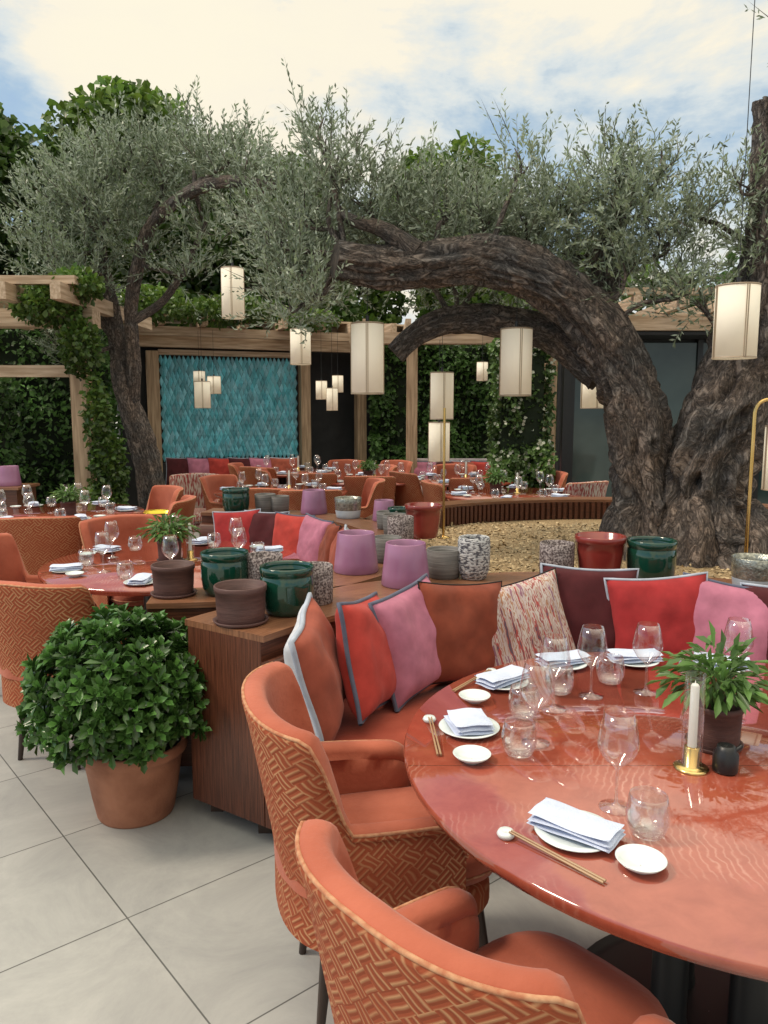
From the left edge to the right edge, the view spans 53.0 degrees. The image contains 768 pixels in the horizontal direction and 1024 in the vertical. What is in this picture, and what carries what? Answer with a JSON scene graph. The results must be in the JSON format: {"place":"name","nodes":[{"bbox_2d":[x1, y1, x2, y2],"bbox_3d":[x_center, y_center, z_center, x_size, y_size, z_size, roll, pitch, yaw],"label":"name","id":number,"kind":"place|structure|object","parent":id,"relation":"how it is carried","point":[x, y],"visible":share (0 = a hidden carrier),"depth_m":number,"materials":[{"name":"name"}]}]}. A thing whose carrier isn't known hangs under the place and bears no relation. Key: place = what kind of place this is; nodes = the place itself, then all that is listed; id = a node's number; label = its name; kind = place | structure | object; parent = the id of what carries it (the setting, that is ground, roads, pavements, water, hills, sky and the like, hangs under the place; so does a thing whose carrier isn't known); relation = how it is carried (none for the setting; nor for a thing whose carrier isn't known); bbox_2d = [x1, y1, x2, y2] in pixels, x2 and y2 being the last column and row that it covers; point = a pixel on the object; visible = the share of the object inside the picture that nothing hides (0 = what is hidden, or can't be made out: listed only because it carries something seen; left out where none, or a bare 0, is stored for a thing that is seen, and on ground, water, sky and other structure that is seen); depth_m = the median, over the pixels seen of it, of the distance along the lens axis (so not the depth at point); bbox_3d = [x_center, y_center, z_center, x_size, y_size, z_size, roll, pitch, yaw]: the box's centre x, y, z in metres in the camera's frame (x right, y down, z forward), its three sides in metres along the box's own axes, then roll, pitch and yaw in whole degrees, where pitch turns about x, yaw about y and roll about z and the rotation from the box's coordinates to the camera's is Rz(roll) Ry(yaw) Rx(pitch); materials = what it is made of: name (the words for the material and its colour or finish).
{"place":"outdoors","nodes":[
{"label":"outdoors","id":0,"kind":"place"},
{"bbox_2d":[0,422,609,1023],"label":"tiled floor","id":1,"kind":"structure","parent":0,"point":[174,916],"depth_m":2.46,"materials":[{"name":"tile"}]},
{"bbox_2d":[0,377,31,465],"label":"hedge","id":2,"kind":"object","parent":1,"relation":"on","point":[5,437],"visible":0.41,"depth_m":8.95,"materials":[{"name":"green plant"}]},
{"bbox_2d":[0,483,39,507],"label":"wooden planter box","id":3,"kind":"object","parent":1,"relation":"on","point":[10,495],"visible":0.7,"depth_m":7.27,"materials":[{"name":"brown wood"}]},
{"bbox_2d":[0,516,83,574],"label":"dining chair","id":4,"kind":"object","parent":1,"relation":"on","point":[40,542],"visible":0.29,"depth_m":5.32,"materials":[{"name":"fabric"}]},
{"bbox_2d":[0,533,96,606],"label":"dining chair","id":5,"kind":"object","parent":1,"relation":"on","point":[12,567],"visible":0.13,"depth_m":4.65,"materials":[{"name":"fabric"}]},
{"bbox_2d":[0,102,97,285],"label":"plane tree","id":6,"kind":"object","parent":1,"relation":"on","point":[12,142],"visible":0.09,"depth_m":15.60,"materials":[{"name":"green plant"}]},
{"bbox_2d":[0,329,131,504],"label":"hedge","id":7,"kind":"object","parent":1,"relation":"on","point":[47,463],"visible":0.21,"depth_m":10.59,"materials":[{"name":"green plant"}]},
{"bbox_2d":[0,580,136,769],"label":"dining chair","id":8,"kind":"object","parent":1,"relation":"on","point":[32,615],"visible":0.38,"depth_m":3.28,"materials":[{"name":"fabric"}]},
{"bbox_2d":[0,503,144,595],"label":"round table","id":9,"kind":"object","parent":1,"relation":"on","point":[88,510],"visible":0.26,"depth_m":6.57,"materials":[{"name":"red stone"}]},
{"bbox_2d":[49,483,83,514],"bbox_3d":[-2.605,-0.110,6.340,0.296,0.262,0.291,0,8,0],"label":"potted table plant","id":10,"kind":"object","parent":9,"relation":"on","point":[68,501],"visible":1,"depth_m":6.30,"materials":[{"name":"green plant"}]},
{"bbox_2d":[0,275,151,500],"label":"timber pergola","id":11,"kind":"object","parent":1,"relation":"on","point":[60,286],"visible":0.52,"depth_m":8.05,"materials":[{"name":"wood"}]},
{"bbox_2d":[7,262,129,545],"bbox_3d":[-3.201,-0.920,7.929,1.174,3.172,0.795,0,8,0],"label":"climbing ivy","id":12,"kind":"object","parent":11,"relation":"attached to","point":[105,460],"visible":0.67,"depth_m":7.85,"materials":[{"name":"green plant"}]},
{"bbox_2d":[14,603,211,828],"bbox_3d":[-1.026,0.782,3.053,0.812,0.852,0.802,0,8,0],"label":"potted shrub","id":13,"kind":"object","parent":1,"relation":"on","point":[113,712],"visible":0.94,"depth_m":2.85,"materials":[{"name":"green plant"}]},
{"bbox_2d":[79,514,165,613],"bbox_3d":[-1.671,0.488,5.189,0.596,0.882,0.689,-5,9,-35],"label":"dining chair","id":14,"kind":"object","parent":1,"relation":"on","point":[128,525],"visible":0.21,"depth_m":5.31,"materials":[{"name":"fabric"}]},
{"bbox_2d":[7,75,263,410],"bbox_3d":[-5.205,-5.020,17.115,5.716,8.718,4.088,0,8,0],"label":"plane tree","id":15,"kind":"object","parent":1,"relation":"on","point":[152,99],"visible":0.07,"depth_m":15.73,"materials":[{"name":"green plant"}]},
{"bbox_2d":[0,75,311,510],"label":"olive tree","id":16,"kind":"object","parent":1,"relation":"on","point":[123,347],"visible":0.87,"depth_m":8.31,"materials":[{"name":"green plant"}]},
{"bbox_2d":[220,188,244,319],"bbox_3d":[-1.430,-2.475,7.239,0.219,1.282,0.219,0,8,0],"label":"hanging lantern","id":17,"kind":"object","parent":16,"relation":"hanging from","point":[231,304],"visible":0.84,"depth_m":7.21,"materials":[{"name":"fabric"}]},
{"bbox_2d":[290,263,310,364],"bbox_3d":[-0.840,-2.052,7.698,0.210,1.142,0.210,0,8,0],"label":"hanging lantern","id":18,"kind":"object","parent":16,"relation":"hanging from","point":[300,354],"visible":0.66,"depth_m":7.67,"materials":[{"name":"white paper"}]},
{"bbox_2d":[146,485,183,512],"bbox_3d":[-2.265,0.205,7.335,0.689,0.882,0.596,-6,10,-40],"label":"dining chair","id":19,"kind":"object","parent":1,"relation":"on","point":[163,496],"visible":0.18,"depth_m":7.56,"materials":[{"name":"fabric"}]},
{"bbox_2d":[38,541,299,613],"bbox_3d":[-1.190,0.653,4.423,1.420,0.750,1.420,0,8,0],"label":"round table","id":20,"kind":"object","parent":1,"relation":"on","point":[104,582],"visible":0.26,"depth_m":4.24,"materials":[{"name":"red stone"}]},
{"bbox_2d":[136,508,200,561],"bbox_3d":[-1.230,0.130,4.371,0.354,0.300,0.334,4,8,25],"label":"potted table plant","id":21,"kind":"object","parent":20,"relation":"on","point":[169,544],"visible":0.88,"depth_m":4.33,"materials":[{"name":"green plant"}]},
{"bbox_2d":[169,473,219,531],"bbox_3d":[-2.135,0.020,8.744,0.596,0.882,0.688,-1,8,-10],"label":"patterned armchair","id":22,"kind":"object","parent":1,"relation":"on","point":[190,483],"visible":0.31,"depth_m":8.95,"materials":[{"name":"fabric"}]},
{"bbox_2d":[199,474,239,509],"bbox_3d":[-1.677,0.034,8.636,0.689,0.882,0.596,4,9,30],"label":"dining chair","id":23,"kind":"object","parent":1,"relation":"on","point":[210,484],"visible":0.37,"depth_m":8.69,"materials":[{"name":"fabric"}]},
{"bbox_2d":[153,150,365,331],"bbox_3d":[-2.788,-4.144,16.690,4.885,7.092,3.907,0,8,0],"label":"plane tree","id":24,"kind":"object","parent":1,"relation":"on","point":[351,307],"visible":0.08,"depth_m":15.58,"materials":[{"name":"green plant"}]},
{"bbox_2d":[117,314,403,505],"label":"restaurant pavilion","id":25,"kind":"structure","parent":1,"relation":"on","point":[266,403],"depth_m":12.37,"materials":[{"name":"teal tile"}]},
{"bbox_2d":[115,282,342,332],"bbox_3d":[-2.279,-2.977,11.324,3.593,0.634,1.043,-3,8,-24],"label":"roof creeper","id":26,"kind":"object","parent":25,"relation":"on","point":[173,309],"visible":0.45,"depth_m":11.16,"materials":[{"name":"green plant"}]},
{"bbox_2d":[146,508,418,766],"bbox_3d":[-0.568,0.556,4.969,1.539,0.800,3.230,-2,8,-12],"label":"curved banquette","id":27,"kind":"object","parent":1,"relation":"on","point":[200,601],"visible":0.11,"depth_m":3.48,"materials":[{"name":"brown wood"}]},
{"bbox_2d":[150,560,196,598],"bbox_3d":[-0.920,0.293,3.367,0.199,0.137,0.199,-2,8,-17],"label":"brown clay pot","id":28,"kind":"object","parent":27,"relation":"on","point":[173,579],"visible":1,"depth_m":3.30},
{"bbox_2d":[200,547,248,595],"bbox_3d":[-0.700,0.265,3.394,0.212,0.187,0.212,1,8,6],"label":"green glazed pot","id":29,"kind":"object","parent":27,"relation":"on","point":[219,564],"visible":0.7,"depth_m":3.31,"materials":[{"name":"ceramic"}]},
{"bbox_2d":[222,487,249,511],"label":"green glazed pot","id":30,"kind":"object","parent":27,"relation":"on","point":[235,499],"visible":0.87,"depth_m":6.00,"materials":[{"name":"ceramic"}]},
{"bbox_2d":[212,508,260,542],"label":"throw cushion","id":31,"kind":"object","parent":27,"relation":"on","point":[225,524],"visible":0.55,"depth_m":5.83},
{"bbox_2d":[247,551,282,579],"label":"speckled pot","id":32,"kind":"object","parent":27,"relation":"on","point":[255,560],"visible":0.3,"depth_m":3.36,"materials":[{"name":"ceramic"}]},
{"bbox_2d":[244,510,289,545],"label":"throw cushion","id":33,"kind":"object","parent":27,"relation":"on","point":[261,528],"visible":0.41,"depth_m":5.77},
{"bbox_2d":[272,511,315,553],"bbox_3d":[-0.681,0.202,5.674,0.391,0.391,0.136,5,-4,35],"label":"throw cushion","id":34,"kind":"object","parent":27,"relation":"on","point":[286,531],"visible":0.52,"depth_m":5.64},
{"bbox_2d":[300,489,326,514],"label":"lilac pot","id":35,"kind":"object","parent":27,"relation":"on","point":[313,502],"visible":0.98,"depth_m":5.96,"materials":[{"name":"ceramic"}]},
{"bbox_2d":[297,513,333,561],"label":"throw cushion","id":36,"kind":"object","parent":27,"relation":"on","point":[312,530],"visible":0.62,"depth_m":5.44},
{"bbox_2d":[334,496,361,518],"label":"silver glazed pot","id":37,"kind":"object","parent":27,"relation":"on","point":[347,507],"visible":1,"depth_m":5.72,"materials":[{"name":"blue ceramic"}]},
{"bbox_2d":[334,529,378,575],"bbox_3d":[-0.140,0.198,3.859,0.227,0.197,0.227,3,8,19],"label":"lilac pot","id":38,"kind":"object","parent":27,"relation":"on","point":[356,553],"visible":1,"depth_m":3.77,"materials":[{"name":"ceramic"}]},
{"bbox_2d":[387,514,413,538],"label":"speckled pot","id":39,"kind":"object","parent":27,"relation":"on","point":[402,525],"visible":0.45,"depth_m":4.59,"materials":[{"name":"ceramic"}]},
{"bbox_2d":[405,502,441,538],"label":"red pot","id":40,"kind":"object","parent":27,"relation":"on","point":[426,515],"visible":0.91,"depth_m":4.81,"materials":[{"name":"ceramic"}]},
{"bbox_2d":[278,489,341,513],"bbox_3d":[-0.707,0.187,7.473,0.596,0.882,0.689,-1,8,-5],"label":"dining chair","id":41,"kind":"object","parent":1,"relation":"on","point":[295,498],"visible":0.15,"depth_m":7.13,"materials":[{"name":"fabric"}]},
{"bbox_2d":[287,473,336,486],"bbox_3d":[-0.850,-0.061,9.357,0.596,0.882,0.689,0,8,0],"label":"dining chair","id":42,"kind":"object","parent":1,"relation":"on","point":[324,479],"visible":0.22,"depth_m":9.00,"materials":[{"name":"fabric"}]},
{"bbox_2d":[301,224,411,323],"bbox_3d":[-1.013,-3.995,18.493,4.088,6.327,3.621,-6,10,-40],"label":"plane tree","id":43,"kind":"object","parent":1,"relation":"on","point":[378,297],"visible":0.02,"depth_m":17.66,"materials":[{"name":"green plant"}]},
{"bbox_2d":[241,661,492,1023],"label":"dining chair","id":44,"kind":"object","parent":1,"relation":"on","point":[402,846],"visible":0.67,"depth_m":1.90,"materials":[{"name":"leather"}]},
{"bbox_2d":[344,476,395,504],"bbox_3d":[-0.142,-0.009,8.960,0.596,0.882,0.689,1,8,5],"label":"dining chair","id":45,"kind":"object","parent":1,"relation":"on","point":[353,485],"visible":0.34,"depth_m":8.64,"materials":[{"name":"fabric"}]},
{"bbox_2d":[360,477,384,517],"bbox_3d":[-0.333,0.083,8.267,0.688,0.882,0.596,-1,8,-10],"label":"dining chair","id":46,"kind":"object","parent":1,"relation":"on","point":[373,489],"visible":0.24,"depth_m":8.03,"materials":[{"name":"fabric"}]},
{"bbox_2d":[389,471,423,505],"bbox_3d":[0.423,-0.068,9.414,0.689,0.882,0.596,-4,9,-30],"label":"dining chair","id":47,"kind":"object","parent":1,"relation":"on","point":[410,491],"visible":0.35,"depth_m":9.10,"materials":[{"name":"leather"}]},
{"bbox_2d":[350,129,536,346],"bbox_3d":[1.407,-4.504,17.465,4.581,7.601,4.519,-5,9,-36],"label":"plane tree","id":48,"kind":"object","parent":1,"relation":"on","point":[460,142],"visible":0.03,"depth_m":16.49,"materials":[{"name":"green plant"}]},
{"bbox_2d":[349,319,557,472],"bbox_3d":[0.950,-1.321,11.299,2.900,2.870,3.250,0,8,0],"label":"timber pergola","id":49,"kind":"object","parent":1,"relation":"on","point":[412,387],"visible":0.21,"depth_m":11.22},
{"bbox_2d":[185,572,731,833],"bbox_3d":[1.066,0.799,3.122,3.584,0.800,1.561,1,8,10],"label":"curved banquette","id":50,"kind":"object","parent":1,"relation":"on","point":[226,776],"visible":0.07,"depth_m":2.91,"materials":[{"name":"brown wood"}]},
{"bbox_2d":[213,579,268,628],"bbox_3d":[-0.545,0.346,2.930,0.212,0.146,0.212,4,9,29],"label":"brown clay pot","id":51,"kind":"object","parent":50,"relation":"on","point":[240,603],"visible":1,"depth_m":2.86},
{"bbox_2d":[259,560,313,616],"bbox_3d":[-0.385,0.306,3.066,0.216,0.191,0.216,0,8,-3],"label":"green glazed pot","id":52,"kind":"object","parent":50,"relation":"on","point":[290,584],"visible":0.84,"depth_m":2.98,"materials":[{"name":"ceramic"}]},
{"bbox_2d":[284,592,344,740],"bbox_3d":[-0.236,0.559,2.699,0.166,0.436,0.436,-12,14,6],"label":"throw cushion","id":53,"kind":"object","parent":50,"relation":"on","point":[310,655],"visible":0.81,"depth_m":2.55,"materials":[{"name":"fabric"}]},
{"bbox_2d":[309,561,332,605],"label":"speckled pot","id":54,"kind":"object","parent":50,"relation":"on","point":[323,582],"visible":0.53,"depth_m":3.18,"materials":[{"name":"ceramic"}]},
{"bbox_2d":[335,591,396,725],"bbox_3d":[-0.057,0.530,2.877,0.152,0.434,0.434,-12,-4,17],"label":"throw cushion","id":55,"kind":"object","parent":50,"relation":"on","point":[366,667],"visible":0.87,"depth_m":2.71,"materials":[{"name":"fabric"}]},
{"bbox_2d":[368,573,440,711],"bbox_3d":[0.111,0.507,3.052,0.158,0.435,0.434,-11,5,35],"label":"throw cushion","id":56,"kind":"object","parent":50,"relation":"on","point":[403,618],"visible":0.69,"depth_m":2.93,"materials":[{"name":"fabric"}]},
{"bbox_2d":[381,539,429,588],"bbox_3d":[0.100,0.237,3.562,0.227,0.197,0.227,-1,8,-9],"label":"lilac pot","id":57,"kind":"object","parent":50,"relation":"on","point":[405,563],"visible":0.82,"depth_m":3.48,"materials":[{"name":"ceramic"}]},
{"bbox_2d":[427,546,459,579],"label":"grey pot","id":58,"kind":"object","parent":50,"relation":"on","point":[443,562],"visible":0.94,"depth_m":3.66,"materials":[{"name":"ceramic"}]},
{"bbox_2d":[417,581,501,684],"bbox_3d":[0.319,0.498,3.187,0.426,0.426,0.157,3,-4,-29],"label":"throw cushion","id":59,"kind":"object","parent":50,"relation":"on","point":[463,617],"visible":0.67,"depth_m":3.13,"materials":[{"name":"fabric"}]},
{"bbox_2d":[458,534,489,580],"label":"textured pot","id":60,"kind":"object","parent":50,"relation":"on","point":[474,556],"visible":1,"depth_m":3.63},
{"bbox_2d":[492,567,576,666],"bbox_3d":[0.589,0.497,3.275,0.426,0.427,0.161,-15,-4,-6],"label":"throw cushion","id":61,"kind":"object","parent":50,"relation":"on","point":[530,613],"visible":0.61,"depth_m":3.21,"materials":[{"name":"fabric"}]},
{"bbox_2d":[539,540,574,573],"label":"speckled pot","id":62,"kind":"object","parent":50,"relation":"on","point":[558,552],"visible":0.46,"depth_m":3.63,"materials":[{"name":"ceramic"}]},
{"bbox_2d":[540,563,638,651],"bbox_3d":[0.884,0.448,3.344,0.431,0.432,0.163,3,-3,1],"label":"throw cushion","id":63,"kind":"object","parent":50,"relation":"on","point":[583,597],"visible":0.44,"depth_m":3.28,"materials":[{"name":"fabric"}]},
{"bbox_2d":[575,531,626,568],"bbox_3d":[1.030,0.215,3.680,0.237,0.211,0.237,6,9,37],"label":"red pot","id":64,"kind":"object","parent":50,"relation":"on","point":[598,550],"visible":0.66,"depth_m":3.59,"materials":[{"name":"ceramic"}]},
{"bbox_2d":[626,536,677,578],"bbox_3d":[1.255,0.228,3.621,0.227,0.200,0.227,2,8,12],"label":"green glazed pot","id":65,"kind":"object","parent":50,"relation":"on","point":[652,556],"visible":0.73,"depth_m":3.53,"materials":[{"name":"ceramic"}]},
{"bbox_2d":[604,571,707,652],"bbox_3d":[1.163,0.480,3.254,0.431,0.432,0.159,-4,-2,7],"label":"throw cushion","id":66,"kind":"object","parent":50,"relation":"on","point":[667,604],"visible":0.67,"depth_m":3.20,"materials":[{"name":"fabric"}]},
{"bbox_2d":[683,572,767,660],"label":"throw cushion","id":67,"kind":"object","parent":50,"relation":"on","point":[718,604],"visible":0.47,"depth_m":3.13,"materials":[{"name":"fabric"}]},
{"bbox_2d":[731,553,767,584],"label":"silver glazed pot","id":68,"kind":"object","parent":50,"relation":"on","point":[749,568],"visible":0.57,"depth_m":3.38,"materials":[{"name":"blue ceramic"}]},
{"bbox_2d":[367,345,557,473],"bbox_3d":[2.899,-1.527,13.148,6.392,3.069,1.200,0,8,0],"label":"hedge","id":69,"kind":"object","parent":1,"relation":"on","point":[468,430],"visible":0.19,"depth_m":12.83,"materials":[{"name":"green plant"}]},
{"bbox_2d":[295,819,674,1023],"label":"dining chair","id":70,"kind":"object","parent":1,"relation":"on","point":[425,959],"visible":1,"depth_m":1.16,"materials":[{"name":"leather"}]},
{"bbox_2d":[445,487,580,500],"bbox_3d":[1.300,0.183,7.992,1.420,0.750,1.420,0,8,0],"label":"round table","id":71,"kind":"object","parent":1,"relation":"on","point":[526,492],"visible":0.25,"depth_m":7.87,"materials":[{"name":"red stone"}]},
{"bbox_2d":[483,338,557,487],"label":"leaves","id":72,"kind":"object","parent":1,"relation":"on","point":[546,449],"visible":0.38,"depth_m":9.31,"materials":[{"name":"plant"}]},
{"bbox_2d":[499,350,544,487],"bbox_3d":[1.675,-0.809,9.476,0.510,2.330,0.160,0,8,0],"label":"climbing ivy","id":73,"kind":"object","parent":1,"relation":"on","point":[529,437],"visible":0.21,"depth_m":9.35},
{"bbox_2d":[366,497,767,526],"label":"tree planter wall","id":74,"kind":"structure","parent":1,"relation":"on","point":[458,512],"depth_m":6.93,"materials":[{"name":"brown wood"}]},
{"bbox_2d":[419,519,731,578],"bbox_3d":[1.925,0.573,4.841,4.050,0.800,4.650,0,8,0],"label":"gravel bed","id":75,"kind":"object","parent":1,"relation":"on","point":[488,528],"depth_m":5.95,"materials":[{"name":"gravel"}]},
{"bbox_2d":[215,3,767,570],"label":"olive tree","id":76,"kind":"object","parent":75,"relation":"on","point":[683,481],"visible":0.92,"depth_m":4.92,"materials":[{"name":"green plant"}]},
{"bbox_2d":[350,288,383,394],"bbox_3d":[-0.110,-1.178,5.090,0.223,0.792,0.223,0,8,0],"label":"hanging lantern","id":77,"kind":"object","parent":76,"relation":"hanging from","point":[367,354],"visible":0.97,"depth_m":5.03,"materials":[{"name":"white paper"}]},
{"bbox_2d":[428,358,449,461],"bbox_3d":[0.480,-0.960,6.682,0.191,1.042,0.191,0,8,0],"label":"hanging lantern","id":78,"kind":"object","parent":76,"relation":"hanging from","point":[435,441],"visible":0.91,"depth_m":6.66,"materials":[{"name":"fabric"}]},
{"bbox_2d":[430,296,453,419],"bbox_3d":[0.460,-1.270,6.086,0.191,1.072,0.191,0,8,0],"label":"hanging lantern","id":79,"kind":"object","parent":76,"relation":"hanging from","point":[441,390],"visible":0.89,"depth_m":6.06,"materials":[{"name":"fabric"}]},
{"bbox_2d":[499,297,532,395],"bbox_3d":[0.900,-1.143,5.246,0.224,0.702,0.224,0,8,0],"label":"hanging lantern","id":80,"kind":"object","parent":76,"relation":"hanging from","point":[515,373],"visible":0.98,"depth_m":5.18,"materials":[{"name":"white paper"}]},
{"bbox_2d":[711,0,761,359],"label":"hanging lantern","id":81,"kind":"object","parent":76,"relation":"hanging from","point":[736,319],"visible":1,"depth_m":3.92,"materials":[{"name":"white paper"}]},
{"bbox_2d":[744,398,767,552],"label":"brass lantern stand","id":82,"kind":"object","parent":75,"relation":"on","point":[764,484],"visible":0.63,"depth_m":4.14,"materials":[{"name":"gold metal"}]},
{"bbox_2d":[404,652,767,1023],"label":"round table","id":83,"kind":"object","parent":1,"relation":"on","point":[685,941],"visible":0.68,"depth_m":1.75,"materials":[{"name":"wood"}]},
{"bbox_2d":[439,717,499,738],"bbox_3d":[0.228,0.578,2.063,0.164,0.014,0.164,0,8,0],"label":"side plate","id":84,"kind":"object","parent":83,"relation":"on","point":[444,727],"visible":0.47,"depth_m":2.03,"materials":[{"name":"ceramic"}]},
{"bbox_2d":[444,708,494,735],"bbox_3d":[0.228,0.560,2.061,0.112,0.040,0.120,-1,8,-10],"label":"folded napkin","id":85,"kind":"object","parent":84,"relation":"on","point":[469,722],"visible":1,"depth_m":2.02,"materials":[{"name":"fabric"}]},
{"bbox_2d":[453,745,490,764],"bbox_3d":[0.215,0.598,1.884,0.094,0.020,0.094,0,8,0],"label":"sauce bowl","id":86,"kind":"object","parent":83,"relation":"on","point":[472,754],"visible":1,"depth_m":1.90,"materials":[{"name":"ceramic"}]},
{"bbox_2d":[476,677,528,689],"bbox_3d":[0.370,0.532,2.410,0.164,0.014,0.164,0,8,0],"label":"side plate","id":87,"kind":"object","parent":83,"relation":"on","point":[522,684],"visible":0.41,"depth_m":2.38,"materials":[{"name":"ceramic"}]},
{"bbox_2d":[474,664,529,689],"bbox_3d":[0.370,0.515,2.408,0.176,0.040,0.089,-6,10,-40],"label":"folded napkin","id":88,"kind":"object","parent":87,"relation":"on","point":[501,677],"visible":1,"depth_m":2.38,"materials":[{"name":"fabric"}]},
{"bbox_2d":[497,826,605,883],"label":"chopsticks","id":89,"kind":"object","parent":83,"relation":"on","point":[504,833],"visible":1,"depth_m":1.48,"materials":[{"name":"wood"}]},
{"bbox_2d":[534,810,603,852],"bbox_3d":[0.385,0.645,1.552,0.164,0.014,0.164,0,8,0],"label":"side plate","id":90,"kind":"object","parent":83,"relation":"on","point":[561,842],"visible":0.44,"depth_m":1.51,"materials":[{"name":"ceramic"}]},
{"bbox_2d":[527,797,625,852],"bbox_3d":[0.385,0.628,1.550,0.176,0.040,0.090,6,9,38],"label":"folded napkin","id":91,"kind":"object","parent":90,"relation":"on","point":[553,816],"visible":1,"depth_m":1.53,"materials":[{"name":"fabric"}]},
{"bbox_2d":[551,663,587,669],"bbox_3d":[0.600,0.509,2.588,0.164,0.014,0.164,0,8,0],"label":"side plate","id":92,"kind":"object","parent":83,"relation":"on","point":[578,666],"visible":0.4,"depth_m":2.55,"materials":[{"name":"ceramic"}]},
{"bbox_2d":[534,649,591,667],"bbox_3d":[0.600,0.491,2.586,0.176,0.040,0.090,-3,8,-20],"label":"folded napkin","id":93,"kind":"object","parent":92,"relation":"on","point":[558,659],"visible":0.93,"depth_m":2.56,"materials":[{"name":"fabric"}]},
{"bbox_2d":[618,662,659,666],"bbox_3d":[0.850,0.505,2.618,0.164,0.014,0.164,0,8,0],"label":"side plate","id":94,"kind":"object","parent":83,"relation":"on","point":[648,664],"visible":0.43,"depth_m":2.57,"materials":[{"name":"ceramic"}]},
{"bbox_2d":[605,648,664,663],"bbox_3d":[0.850,0.487,2.616,0.176,0.040,0.089,-1,8,-5],"label":"folded napkin","id":95,"kind":"object","parent":94,"relation":"on","point":[643,655],"visible":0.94,"depth_m":2.58,"materials":[{"name":"fabric"}]},
{"bbox_2d":[615,844,667,874],"bbox_3d":[0.481,0.656,1.443,0.094,0.020,0.094,0,8,0],"label":"sauce bowl","id":96,"kind":"object","parent":83,"relation":"on","point":[641,859],"visible":1,"depth_m":1.46,"materials":[{"name":"ceramic"}]},
{"bbox_2d":[673,680,708,775],"bbox_3d":[0.735,0.497,1.831,0.082,0.235,0.082,0,8,0],"label":"candle holder","id":97,"kind":"object","parent":83,"relation":"on","point":[690,763],"visible":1,"depth_m":1.82,"materials":[{"name":"gold metal"}]},
{"bbox_2d":[646,619,767,754],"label":"potted table plant","id":98,"kind":"object","parent":83,"relation":"on","point":[721,711],"visible":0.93,"depth_m":1.92,"materials":[{"name":"green plant"}]},
{"bbox_2d":[712,742,742,775],"bbox_3d":[0.811,0.583,1.827,0.058,0.066,0.059,7,11,45],"label":"soy sauce pourer","id":99,"kind":"object","parent":83,"relation":"on","point":[725,758],"visible":1,"depth_m":1.81,"materials":[{"name":"ceramic"}]},
{"bbox_2d":[563,480,608,496],"bbox_3d":[2.008,0.084,8.255,0.596,0.882,0.689,-4,9,-30],"label":"patterned armchair","id":100,"kind":"object","parent":1,"relation":"on","point":[592,489],"visible":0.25,"depth_m":7.89,"materials":[{"name":"fabric"}]},
{"bbox_2d":[555,287,767,503],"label":"side pavilion","id":101,"kind":"structure","parent":1,"relation":"on","point":[582,450],"depth_m":10.38,"materials":[{"name":"black metal"}]},
{"bbox_2d":[0,0,767,415],"label":"sky","id":102,"kind":"structure","parent":0,"point":[418,62],"materials":[{"name":"white"}]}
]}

